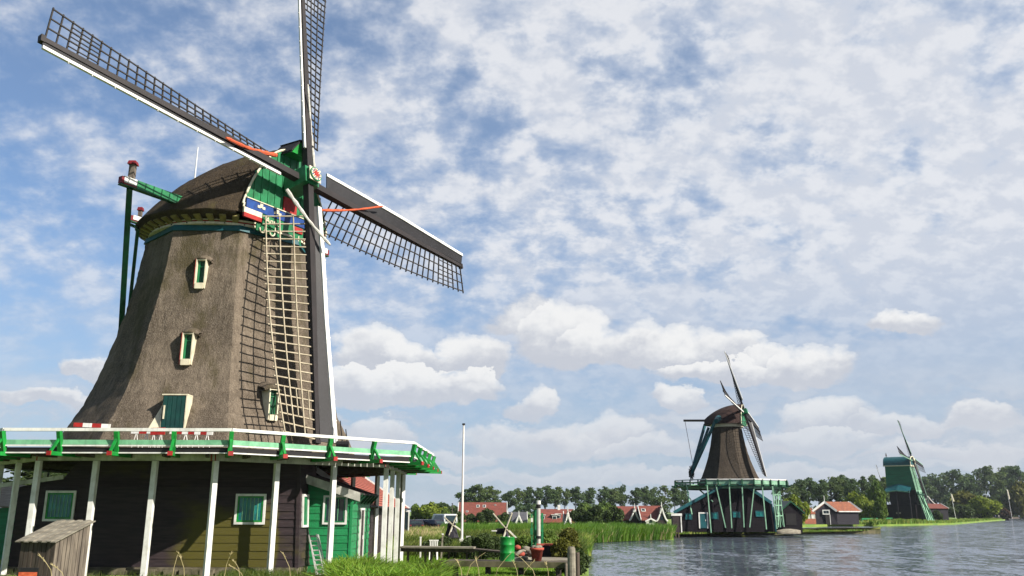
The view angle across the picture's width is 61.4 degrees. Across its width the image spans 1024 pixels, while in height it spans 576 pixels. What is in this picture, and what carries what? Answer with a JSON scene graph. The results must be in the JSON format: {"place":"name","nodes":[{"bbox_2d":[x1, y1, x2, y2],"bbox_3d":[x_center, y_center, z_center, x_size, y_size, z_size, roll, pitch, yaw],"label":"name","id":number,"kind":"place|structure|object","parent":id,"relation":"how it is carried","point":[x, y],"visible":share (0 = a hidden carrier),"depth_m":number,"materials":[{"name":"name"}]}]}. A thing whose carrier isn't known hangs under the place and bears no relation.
{"place":"outdoors","nodes":[
{"label":"outdoors","id":0,"kind":"place"},
{"bbox_2d":[458,502,506,522],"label":"house","id":1,"kind":"structure","parent":0,"point":[497,508],"depth_m":196.95,"materials":[{"name":"red tile"}]},
{"bbox_2d":[386,524,595,555],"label":"meadow grass","id":2,"kind":"structure","parent":0,"point":[589,549],"depth_m":65.17,"materials":[{"name":"plant"}]},
{"bbox_2d":[0,512,1004,575],"bbox_3d":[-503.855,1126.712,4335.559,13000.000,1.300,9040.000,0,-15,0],"label":"ground","id":3,"kind":"structure","parent":0,"point":[669,520],"depth_m":186.23,"materials":[{"name":"plant"}]},
{"bbox_2d":[0,485,25,559],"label":"green shed","id":4,"kind":"structure","parent":3,"relation":"on","point":[5,496],"depth_m":43.49,"materials":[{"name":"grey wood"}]},
{"bbox_2d":[18,568,38,575],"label":"sign board","id":5,"kind":"object","parent":3,"relation":"on","point":[28,571],"visible":1,"depth_m":26.14,"materials":[{"name":"orange"}]},
{"bbox_2d":[2,469,66,484],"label":"tree","id":6,"kind":"object","parent":3,"relation":"on","point":[25,475],"visible":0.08,"depth_m":72.84,"materials":[{"name":"green plant"}]},
{"bbox_2d":[15,520,95,575],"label":"tool shed","id":7,"kind":"structure","parent":3,"relation":"on","point":[59,544],"depth_m":28.19,"materials":[{"name":"grey wood"}]},
{"bbox_2d":[1,565,324,575],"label":"bank weeds","id":8,"kind":"object","parent":3,"relation":"on","point":[233,572],"visible":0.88,"depth_m":31.19,"materials":[{"name":"green plant"}]},
{"bbox_2d":[0,0,463,575],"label":"windmill","id":9,"kind":"object","parent":3,"relation":"on","point":[224,330],"visible":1,"depth_m":36.56,"materials":[{"name":"thatch"},{"name":"painted wood in green and white"},{"name":"dark wood planks"}]},
{"bbox_2d":[42,491,76,520],"bbox_3d":[-17.667,8.508,33.662,1.188,1.158,0.070,0,-15,0],"label":"window","id":10,"kind":"structure","parent":9,"relation":"in","point":[58,505],"depth_m":33.66,"materials":[{"name":"white paint"}]},
{"bbox_2d":[73,423,110,427],"bbox_3d":[-15.553,5.090,31.931,1.290,0.185,0.050,2,-15,-9],"label":"barrier","id":11,"kind":"object","parent":9,"relation":"on","point":[94,425],"visible":0.95,"depth_m":31.91,"materials":[{"name":"red paint"}]},
{"bbox_2d":[161,395,185,427],"bbox_3d":[-13.702,5.030,34.902,0.920,1.370,0.146,0,-15,0],"label":"door","id":12,"kind":"structure","parent":9,"relation":"in","point":[173,412],"depth_m":34.89,"materials":[{"name":"teal paint"}]},
{"bbox_2d":[179,332,197,365],"bbox_3d":[-13.828,2.657,36.913,0.497,1.406,0.763,0,-15,0],"label":"window","id":13,"kind":"structure","parent":9,"relation":"in","point":[188,340],"depth_m":36.72,"materials":[{"name":"beige paint"}]},
{"bbox_2d":[169,432,212,447],"bbox_3d":[-12.038,5.752,32.280,1.625,0.869,0.050,0,-15,0],"label":"barrier","id":14,"kind":"object","parent":9,"relation":"on","point":[200,433],"visible":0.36,"depth_m":32.33,"materials":[{"name":"red paint"}]},
{"bbox_2d":[193,259,208,288],"bbox_3d":[-13.856,-0.556,38.584,0.487,1.375,0.763,0,-15,0],"label":"window","id":15,"kind":"structure","parent":9,"relation":"in","point":[201,265],"depth_m":38.38,"materials":[{"name":"beige paint"}]},
{"bbox_2d":[234,494,266,524],"bbox_3d":[-10.214,8.627,33.638,1.188,1.156,0.070,0,-15,0],"label":"window","id":16,"kind":"structure","parent":9,"relation":"in","point":[249,508],"depth_m":33.64,"materials":[{"name":"glass"}]},
{"bbox_2d":[262,389,279,420],"bbox_3d":[-10.339,5.003,36.787,0.760,1.355,0.460,-14,-20,43],"label":"window","id":17,"kind":"structure","parent":9,"relation":"in","point":[270,398],"depth_m":36.65,"materials":[{"name":"beige paint"}]},
{"bbox_2d":[301,494,308,526],"bbox_3d":[-8.275,8.918,34.518,0.121,1.282,0.803,-1,-15,3],"label":"window","id":18,"kind":"structure","parent":9,"relation":"in","point":[305,497],"depth_m":34.52,"materials":[{"name":"white paint"}]},
{"bbox_2d":[38,551,548,575],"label":"dry stems","id":19,"kind":"object","parent":3,"relation":"on","point":[39,555],"visible":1,"depth_m":23.77,"materials":[{"name":"plant"}]},
{"bbox_2d":[308,534,326,574],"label":"ladder","id":20,"kind":"object","parent":3,"relation":"on","point":[319,548],"visible":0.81,"depth_m":34.22,"materials":[{"name":"wood"}]},
{"bbox_2d":[306,475,378,572],"bbox_3d":[-7.651,10.092,37.413,2.932,4.111,5.290,0,-15,0],"label":"green hut","id":21,"kind":"object","parent":3,"relation":"on","point":[351,520],"visible":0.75,"depth_m":35.28,"materials":[{"name":"paint"}]},
{"bbox_2d":[322,495,347,523],"bbox_3d":[-7.241,9.081,35.279,0.988,1.149,0.070,0,-15,0],"label":"window","id":22,"kind":"structure","parent":21,"relation":"in","point":[341,503],"depth_m":35.28,"materials":[{"name":"white paint"}]},
{"bbox_2d":[316,466,409,556],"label":"barn","id":23,"kind":"structure","parent":3,"relation":"on","point":[365,484],"depth_m":53.14,"materials":[{"name":"red tile"}]},
{"bbox_2d":[299,552,466,575],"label":"tall grass","id":24,"kind":"structure","parent":3,"relation":"on","point":[410,570],"depth_m":26.74,"materials":[{"name":"plant"}]},
{"bbox_2d":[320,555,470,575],"bbox_3d":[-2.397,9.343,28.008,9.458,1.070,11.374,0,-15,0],"label":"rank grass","id":25,"kind":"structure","parent":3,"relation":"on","point":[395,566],"depth_m":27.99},
{"bbox_2d":[409,503,426,519],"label":"bush","id":26,"kind":"object","parent":3,"relation":"on","point":[414,511],"visible":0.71,"depth_m":163.83,"materials":[{"name":"green plant"}]},
{"bbox_2d":[418,501,446,518],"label":"bush","id":27,"kind":"object","parent":3,"relation":"on","point":[429,510],"visible":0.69,"depth_m":161.18,"materials":[{"name":"green plant"}]},
{"bbox_2d":[423,520,445,527],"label":"parked car","id":28,"kind":"object","parent":3,"relation":"on","point":[433,523],"visible":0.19,"depth_m":101.98,"materials":[{"name":"paint"}]},
{"bbox_2d":[400,546,475,562],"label":"walkway","id":29,"kind":"structure","parent":3,"relation":"on","point":[432,549],"depth_m":40.35,"materials":[{"name":"grey wood"}]},
{"bbox_2d":[422,536,458,559],"bbox_3d":[-3.806,13.726,44.926,1.818,1.593,2.031,6,-16,-22],"label":"bush","id":30,"kind":"object","parent":3,"relation":"on","point":[445,538],"visible":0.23,"depth_m":44.72,"materials":[{"name":"green plant"}]},
{"bbox_2d":[432,514,456,523],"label":"parked van","id":31,"kind":"object","parent":3,"relation":"on","point":[450,517],"visible":0.12,"depth_m":103.49,"materials":[{"name":"white paint"}]},
{"bbox_2d":[444,514,460,540],"bbox_3d":[-3.842,15.889,56.150,1.169,2.228,0.987,0,-15,0],"label":"miniature windmill","id":32,"kind":"object","parent":3,"relation":"on","point":[451,532],"visible":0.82,"depth_m":55.89,"materials":[{"name":"beige paint"}]},
{"bbox_2d":[459,423,464,542],"bbox_3d":[-3.051,12.327,53.251,0.260,7.872,0.270,0,-15,0],"label":"flagpole","id":33,"kind":"object","parent":3,"relation":"on","point":[462,497],"visible":0.74,"depth_m":53.22,"materials":[{"name":"metal"}]},
{"bbox_2d":[454,488,477,502],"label":"tree","id":34,"kind":"object","parent":3,"relation":"on","point":[458,496],"visible":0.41,"depth_m":289.31,"materials":[{"name":"green plant"}]},
{"bbox_2d":[378,554,564,575],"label":"lawn grass","id":35,"kind":"structure","parent":3,"relation":"on","point":[502,571],"depth_m":35.77,"materials":[{"name":"plant"}]},
{"bbox_2d":[536,544,552,556],"bbox_3d":[1.369,10.951,35.901,0.680,0.570,0.560,0,-15,0],"label":"planter box","id":36,"kind":"object","parent":35,"relation":"on","point":[546,550],"visible":0.46,"depth_m":35.67,"materials":[{"name":"ceramic"}]},
{"bbox_2d":[464,484,493,501],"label":"tree","id":37,"kind":"object","parent":3,"relation":"on","point":[482,492],"visible":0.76,"depth_m":287.62,"materials":[{"name":"green plant"}]},
{"bbox_2d":[460,532,499,559],"bbox_3d":[-1.468,13.257,43.532,2.084,1.803,2.012,-11,-18,37],"label":"bush","id":38,"kind":"object","parent":3,"relation":"on","point":[485,540],"visible":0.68,"depth_m":43.19,"materials":[{"name":"green plant"}]},
{"bbox_2d":[475,508,495,523],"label":"bush","id":39,"kind":"object","parent":3,"relation":"on","point":[486,515],"visible":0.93,"depth_m":151.65,"materials":[{"name":"green plant"}]},
{"bbox_2d":[478,486,501,501],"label":"tree","id":40,"kind":"object","parent":3,"relation":"on","point":[496,497],"visible":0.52,"depth_m":291.07,"materials":[{"name":"green plant"}]},
{"bbox_2d":[403,527,591,558],"bbox_3d":[-0.745,16.877,58.100,13.575,1.315,29.984,0,-15,0],"label":"meadow scrub","id":41,"kind":"object","parent":3,"relation":"on","point":[465,534],"visible":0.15,"depth_m":54.99,"materials":[{"name":"green plant"}]},
{"bbox_2d":[439,557,566,575],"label":"jetty","id":42,"kind":"object","parent":3,"relation":"on","point":[558,563],"visible":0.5,"depth_m":31.43,"materials":[{"name":"grey wood"}]},
{"bbox_2d":[500,536,514,560],"bbox_3d":[-0.176,9.679,31.994,0.566,0.910,0.566,0,-15,0],"label":"barrel","id":43,"kind":"object","parent":42,"relation":"on","point":[507,545],"visible":0.83,"depth_m":31.79,"materials":[{"name":"green paint"}]},
{"bbox_2d":[530,545,543,560],"bbox_3d":[0.925,9.876,32.151,0.540,0.573,0.540,0,-15,0],"label":"flower pot","id":44,"kind":"object","parent":42,"relation":"on","point":[536,552],"visible":0.99,"depth_m":31.98,"materials":[{"name":"ceramic"}]},
{"bbox_2d":[492,512,516,537],"bbox_3d":[-0.398,13.831,48.458,1.519,2.371,0.892,0,-15,0],"label":"miniature windmill","id":45,"kind":"object","parent":3,"relation":"on","point":[504,531],"visible":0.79,"depth_m":48.26,"materials":[{"name":"beige paint"}]},
{"bbox_2d":[499,490,518,512],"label":"tree","id":46,"kind":"object","parent":3,"relation":"on","point":[509,497],"visible":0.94,"depth_m":318.82,"materials":[{"name":"green plant"}]},
{"bbox_2d":[508,512,527,522],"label":"house","id":47,"kind":"structure","parent":3,"relation":"on","point":[519,516],"depth_m":180.74,"materials":[{"name":"white paint"}]},
{"bbox_2d":[514,488,526,508],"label":"tree","id":48,"kind":"object","parent":3,"relation":"on","point":[518,494],"visible":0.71,"depth_m":333.52,"materials":[{"name":"green plant"}]},
{"bbox_2d":[515,534,531,556],"bbox_3d":[0.570,13.186,43.115,1.449,1.672,1.980,0,-15,0],"label":"bush","id":49,"kind":"object","parent":3,"relation":"on","point":[523,540],"visible":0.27,"depth_m":42.78,"materials":[{"name":"green plant"}]},
{"bbox_2d":[530,501,542,545],"bbox_3d":[1.070,10.535,37.140,0.572,2.674,0.430,0,-15,0],"label":"water pump","id":50,"kind":"object","parent":3,"relation":"on","point":[536,531],"visible":0.88,"depth_m":37.16,"materials":[{"name":"white paint"}]},
{"bbox_2d":[529,487,543,503],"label":"tree","id":51,"kind":"object","parent":3,"relation":"on","point":[538,493],"visible":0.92,"depth_m":320.29,"materials":[{"name":"green plant"}]},
{"bbox_2d":[404,525,674,541],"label":"dry grass","id":52,"kind":"structure","parent":3,"relation":"on","point":[422,532],"depth_m":79.16,"materials":[{"name":"plant"}]},
{"bbox_2d":[540,485,559,508],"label":"tree","id":53,"kind":"object","parent":3,"relation":"on","point":[549,493],"visible":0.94,"depth_m":333.16,"materials":[{"name":"green plant"}]},
{"bbox_2d":[543,529,558,543],"bbox_3d":[1.871,12.773,42.178,1.790,1.944,2.330,-13,-19,41],"label":"bush","id":54,"kind":"object","parent":3,"relation":"on","point":[550,536],"visible":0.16,"depth_m":42.07,"materials":[{"name":"green plant"}]},
{"bbox_2d":[559,488,571,508],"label":"tree","id":55,"kind":"object","parent":3,"relation":"on","point":[567,494],"visible":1,"depth_m":320.40,"materials":[{"name":"green plant"}]},
{"bbox_2d":[550,527,581,571],"bbox_3d":[2.201,10.729,34.936,1.353,2.029,1.500,0,-15,0],"label":"bush","id":56,"kind":"object","parent":3,"relation":"on","point":[568,537],"visible":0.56,"depth_m":34.70,"materials":[{"name":"green plant"}]},
{"bbox_2d":[561,547,592,574],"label":"bush","id":57,"kind":"object","parent":3,"relation":"on","point":[585,560],"visible":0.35,"depth_m":34.13,"materials":[{"name":"green plant"}]},
{"bbox_2d":[568,486,586,508],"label":"tree","id":58,"kind":"object","parent":3,"relation":"on","point":[577,496],"visible":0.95,"depth_m":333.89,"materials":[{"name":"green plant"}]},
{"bbox_2d":[569,506,586,522],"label":"bush","id":59,"kind":"object","parent":3,"relation":"on","point":[578,513],"visible":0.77,"depth_m":144.17,"materials":[{"name":"green plant"}]},
{"bbox_2d":[582,487,596,504],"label":"tree","id":60,"kind":"object","parent":3,"relation":"on","point":[589,493],"visible":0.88,"depth_m":346.47,"materials":[{"name":"green plant"}]},
{"bbox_2d":[581,504,603,523],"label":"bush","id":61,"kind":"object","parent":3,"relation":"on","point":[595,513],"visible":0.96,"depth_m":142.33,"materials":[{"name":"green plant"}]},
{"bbox_2d":[595,486,610,502],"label":"tree","id":62,"kind":"object","parent":3,"relation":"on","point":[604,493],"visible":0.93,"depth_m":319.98,"materials":[{"name":"green plant"}]},
{"bbox_2d":[602,505,624,525],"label":"bush","id":63,"kind":"object","parent":3,"relation":"on","point":[614,513],"visible":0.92,"depth_m":144.69,"materials":[{"name":"green plant"}]},
{"bbox_2d":[606,488,626,505],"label":"tree","id":64,"kind":"object","parent":3,"relation":"on","point":[614,497],"visible":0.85,"depth_m":333.13,"materials":[{"name":"green plant"}]},
{"bbox_2d":[626,487,644,505],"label":"tree","id":65,"kind":"object","parent":3,"relation":"on","point":[637,494],"visible":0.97,"depth_m":320.12,"materials":[{"name":"green plant"}]},
{"bbox_2d":[640,486,653,505],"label":"tree","id":66,"kind":"object","parent":3,"relation":"on","point":[646,498],"visible":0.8,"depth_m":333.54,"materials":[{"name":"green plant"}]},
{"bbox_2d":[650,485,674,512],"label":"tree","id":67,"kind":"object","parent":3,"relation":"on","point":[663,499],"visible":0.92,"depth_m":318.67,"materials":[{"name":"green plant"}]},
{"bbox_2d":[670,487,685,509],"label":"tree","id":68,"kind":"object","parent":3,"relation":"on","point":[675,499],"visible":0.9,"depth_m":333.56,"materials":[{"name":"green plant"}]},
{"bbox_2d":[671,351,790,532],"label":"windmill","id":69,"kind":"object","parent":3,"relation":"on","point":[729,462],"visible":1,"depth_m":105.70,"materials":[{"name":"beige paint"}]},
{"bbox_2d":[511,494,1022,518],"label":"undergrowth","id":70,"kind":"object","parent":3,"relation":"on","point":[521,507],"visible":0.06,"depth_m":310.70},
{"bbox_2d":[677,527,880,535],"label":"quay","id":71,"kind":"object","parent":3,"relation":"on","point":[876,530],"depth_m":118.13,"materials":[{"name":"brown wood"}]},
{"bbox_2d":[673,484,776,531],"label":"mill barn","id":72,"kind":"structure","parent":71,"relation":"on","point":[697,520],"depth_m":100.78,"materials":[{"name":"teal paint"}]},
{"bbox_2d":[771,484,801,503],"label":"tree","id":73,"kind":"object","parent":3,"relation":"on","point":[789,490],"visible":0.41,"depth_m":290.80,"materials":[{"name":"green plant"}]},
{"bbox_2d":[773,501,804,532],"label":"shed","id":74,"kind":"structure","parent":3,"relation":"on","point":[792,513],"depth_m":107.36,"materials":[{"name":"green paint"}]},
{"bbox_2d":[785,514,796,524],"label":"door","id":75,"kind":"structure","parent":74,"relation":"in","point":[790,518],"depth_m":107.15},
{"bbox_2d":[783,494,810,524],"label":"bush","id":76,"kind":"object","parent":3,"relation":"on","point":[804,506],"visible":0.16,"depth_m":144.10,"materials":[{"name":"green plant"}]},
{"bbox_2d":[791,479,811,501],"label":"tree","id":77,"kind":"object","parent":3,"relation":"on","point":[805,494],"visible":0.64,"depth_m":301.81,"materials":[{"name":"green plant"}]},
{"bbox_2d":[799,477,815,505],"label":"tree","id":78,"kind":"object","parent":3,"relation":"on","point":[810,483],"visible":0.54,"depth_m":314.08,"materials":[{"name":"green plant"}]},
{"bbox_2d":[811,479,829,504],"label":"tree","id":79,"kind":"object","parent":3,"relation":"on","point":[820,490],"visible":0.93,"depth_m":290.60,"materials":[{"name":"green plant"}]},
{"bbox_2d":[826,476,844,501],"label":"tree","id":80,"kind":"object","parent":3,"relation":"on","point":[835,487],"visible":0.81,"depth_m":302.25,"materials":[{"name":"green plant"}]},
{"bbox_2d":[812,499,861,524],"bbox_3d":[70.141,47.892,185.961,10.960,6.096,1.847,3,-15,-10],"label":"house","id":81,"kind":"structure","parent":3,"relation":"on","point":[830,513],"depth_m":185.60,"materials":[{"name":"wood"}]},
{"bbox_2d":[829,474,850,501],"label":"tree","id":82,"kind":"object","parent":3,"relation":"on","point":[845,479],"visible":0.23,"depth_m":314.60,"materials":[{"name":"green plant"}]},
{"bbox_2d":[843,478,860,498],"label":"tree","id":83,"kind":"object","parent":3,"relation":"on","point":[851,487],"visible":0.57,"depth_m":290.76,"materials":[{"name":"green plant"}]},
{"bbox_2d":[856,476,870,495],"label":"tree","id":84,"kind":"object","parent":3,"relation":"on","point":[864,484],"visible":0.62,"depth_m":303.64,"materials":[{"name":"green plant"}]},
{"bbox_2d":[853,494,874,517],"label":"bush","id":85,"kind":"object","parent":3,"relation":"on","point":[863,503],"visible":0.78,"depth_m":223.47,"materials":[{"name":"green plant"}]},
{"bbox_2d":[865,480,887,518],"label":"tree","id":86,"kind":"object","parent":3,"relation":"on","point":[874,491],"visible":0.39,"depth_m":227.60,"materials":[{"name":"green plant"}]},
{"bbox_2d":[870,497,886,519],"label":"bush","id":87,"kind":"object","parent":3,"relation":"on","point":[879,508],"visible":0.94,"depth_m":220.23,"materials":[{"name":"green plant"}]},
{"bbox_2d":[883,420,933,520],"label":"windmill","id":88,"kind":"object","parent":3,"relation":"on","point":[906,494],"visible":0.99,"depth_m":243.17,"materials":[{"name":"green paint"}]},
{"bbox_2d":[918,476,940,498],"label":"tree","id":89,"kind":"object","parent":3,"relation":"on","point":[931,489],"visible":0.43,"depth_m":505.10,"materials":[{"name":"green plant"}]},
{"bbox_2d":[919,503,948,519],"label":"riverside building","id":90,"kind":"structure","parent":3,"relation":"on","point":[942,508],"depth_m":254.15,"materials":[{"name":"white paint"}]},
{"bbox_2d":[927,473,948,503],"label":"tree","id":91,"kind":"object","parent":3,"relation":"on","point":[933,480],"visible":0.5,"depth_m":518.70,"materials":[{"name":"green plant"}]},
{"bbox_2d":[937,469,978,498],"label":"tree","id":92,"kind":"object","parent":3,"relation":"on","point":[957,476],"visible":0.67,"depth_m":506.45,"materials":[{"name":"green plant"}]},
{"bbox_2d":[948,504,975,518],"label":"bush","id":93,"kind":"object","parent":3,"relation":"on","point":[962,511],"visible":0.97,"depth_m":328.21,"materials":[{"name":"green plant"}]},
{"bbox_2d":[948,489,976,517],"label":"bush","id":94,"kind":"object","parent":3,"relation":"on","point":[962,496],"visible":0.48,"depth_m":338.34,"materials":[{"name":"green plant"}]},
{"bbox_2d":[971,469,989,500],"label":"tree","id":95,"kind":"object","parent":3,"relation":"on","point":[976,474],"visible":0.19,"depth_m":538.97,"materials":[{"name":"green plant"}]},
{"bbox_2d":[964,495,1002,518],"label":"bush","id":96,"kind":"object","parent":3,"relation":"on","point":[985,507],"visible":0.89,"depth_m":330.74,"materials":[{"name":"green plant"}]},
{"bbox_2d":[969,465,1008,499],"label":"tree","id":97,"kind":"object","parent":3,"relation":"on","point":[991,476],"visible":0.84,"depth_m":505.35,"materials":[{"name":"green plant"}]},
{"bbox_2d":[991,491,1015,518],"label":"bush","id":98,"kind":"object","parent":3,"relation":"on","point":[1003,499],"visible":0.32,"depth_m":421.71,"materials":[{"name":"green plant"}]},
{"bbox_2d":[1004,465,1023,489],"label":"tree","id":99,"kind":"object","parent":3,"relation":"on","point":[1015,471],"visible":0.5,"depth_m":508.83,"materials":[{"name":"green plant"}]},
{"bbox_2d":[1005,480,1023,518],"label":"bush","id":100,"kind":"object","parent":3,"relation":"on","point":[1016,495],"visible":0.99,"depth_m":418.72,"materials":[{"name":"green plant"}]},
{"bbox_2d":[0,0,1023,512],"label":"sky","id":101,"kind":"structure","parent":0,"point":[826,197],"materials":[{"name":"blue"}]},
{"bbox_2d":[540,505,573,523],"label":"house","id":102,"kind":"structure","parent":0,"point":[552,515],"depth_m":175.98,"materials":[{"name":"white paint"}]},
{"bbox_2d":[616,503,639,524],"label":"house","id":103,"kind":"structure","parent":0,"point":[631,514],"depth_m":162.56,"materials":[{"name":"white paint"}]},
{"bbox_2d":[636,502,667,524],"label":"house","id":104,"kind":"structure","parent":0,"point":[650,514],"depth_m":159.42,"materials":[{"name":"white paint"}]},
{"bbox_2d":[586,519,1023,575],"bbox_3d":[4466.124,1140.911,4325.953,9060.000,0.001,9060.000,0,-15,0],"label":"water","id":105,"kind":"structure","parent":0,"point":[993,548],"depth_m":60.40,"materials":[{"name":"grey liquid"}]},
{"bbox_2d":[438,520,676,542],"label":"reeds","id":106,"kind":"object","parent":105,"relation":"in","point":[622,531],"visible":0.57,"depth_m":85.75,"materials":[{"name":"plant"}]},
{"bbox_2d":[567,547,575,575],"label":"mooring post","id":107,"kind":"object","parent":105,"relation":"in","point":[571,559],"visible":1,"depth_m":29.01,"materials":[{"name":"grey wood"}]},
{"bbox_2d":[671,513,681,537],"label":"landing hut","id":108,"kind":"object","parent":105,"relation":"in","point":[676,518],"visible":0.79,"depth_m":97.12,"materials":[{"name":"white paint"}]},
{"bbox_2d":[777,529,800,533],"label":"rowing boat","id":109,"kind":"object","parent":105,"relation":"in","point":[788,531],"visible":1,"depth_m":100.69,"materials":[{"name":"grey wood"}]},
{"bbox_2d":[677,518,1001,533],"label":"quay grass","id":110,"kind":"structure","parent":0,"point":[874,521],"depth_m":194.11,"materials":[{"name":"plant"}]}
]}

